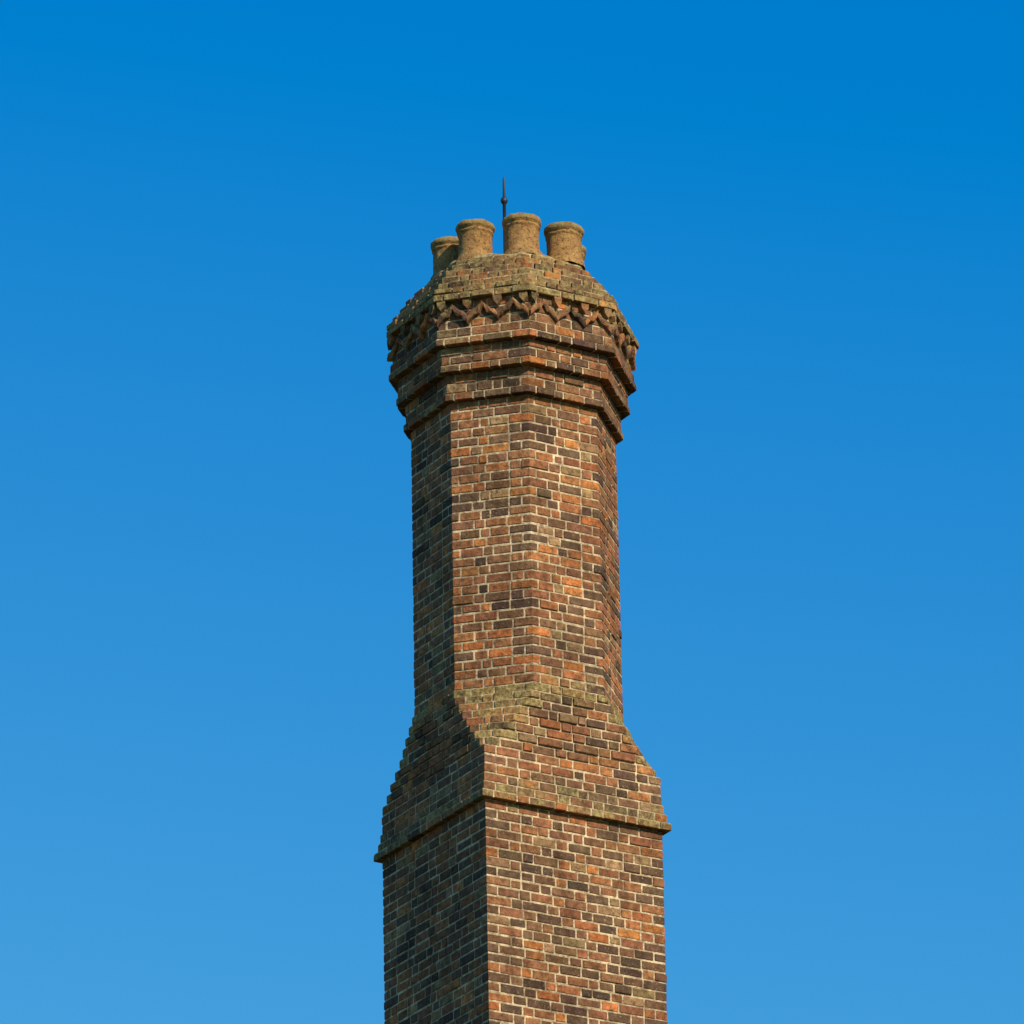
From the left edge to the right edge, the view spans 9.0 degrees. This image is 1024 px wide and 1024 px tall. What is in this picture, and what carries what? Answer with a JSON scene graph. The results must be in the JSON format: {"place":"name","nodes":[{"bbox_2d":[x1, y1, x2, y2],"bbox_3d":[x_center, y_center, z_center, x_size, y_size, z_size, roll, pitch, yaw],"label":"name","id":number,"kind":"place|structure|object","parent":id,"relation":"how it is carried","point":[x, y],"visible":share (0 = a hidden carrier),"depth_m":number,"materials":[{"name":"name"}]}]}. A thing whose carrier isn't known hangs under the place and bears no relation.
{"place":"outdoors","nodes":[
{"label":"outdoors","id":0,"kind":"place"},
{"bbox_2d":[0,0,1023,1023],"label":"sky","id":1,"kind":"structure","parent":0,"point":[804,219],"materials":[{"name":"blue"}]},
{"label":"ground","id":2,"kind":"structure","parent":0,"visible":0},
{"bbox_2d":[374,251,671,1023],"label":"brick chimney","id":3,"kind":"object","parent":2,"relation":"on","point":[526,827],"visible":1,"depth_m":43.73,"materials":[{"name":"brown brick"}]},
{"bbox_2d":[430,236,458,279],"bbox_3d":[-0.434,-1.733,45.412,0.287,0.320,0.287,-7,-23,15],"label":"chimney pot","id":4,"kind":"object","parent":3,"relation":"on","point":[444,251],"visible":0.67,"depth_m":45.33,"materials":[{"name":"ceramic"}]},
{"bbox_2d":[455,219,494,260],"bbox_3d":[-0.254,-1.843,45.151,0.285,0.320,0.291,18,-28,-37],"label":"chimney pot","id":5,"kind":"object","parent":3,"relation":"on","point":[475,236],"visible":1,"depth_m":45.07,"materials":[{"name":"ceramic"}]},
{"bbox_2d":[500,176,507,253],"bbox_3d":[-0.051,-1.988,45.602,0.060,0.823,0.060,-1,-23,0],"label":"lightning rod","id":6,"kind":"object","parent":3,"relation":"on","point":[504,200],"visible":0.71,"depth_m":45.66,"materials":[{"name":"grey metal"}]},
{"bbox_2d":[502,212,542,254],"bbox_3d":[0.070,-1.879,45.092,0.292,0.321,0.291,-1,-24,0],"label":"chimney pot","id":7,"kind":"object","parent":3,"relation":"on","point":[521,231],"visible":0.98,"depth_m":45.01,"materials":[{"name":"ceramic"}]},
{"bbox_2d":[544,221,584,269],"bbox_3d":[0.363,-1.825,45.251,0.296,0.322,0.295,-15,-27,30],"label":"chimney pot","id":8,"kind":"object","parent":3,"relation":"on","point":[563,240],"visible":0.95,"depth_m":45.17,"materials":[{"name":"ceramic"}]},
{"bbox_2d":[582,245,586,260],"bbox_3d":[0.386,-1.697,45.552,0.293,0.320,0.297,8,-26,-23],"label":"chimney pot","id":9,"kind":"object","parent":3,"relation":"on","point":[584,251],"visible":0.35,"depth_m":45.55,"materials":[{"name":"ceramic"}]}
]}

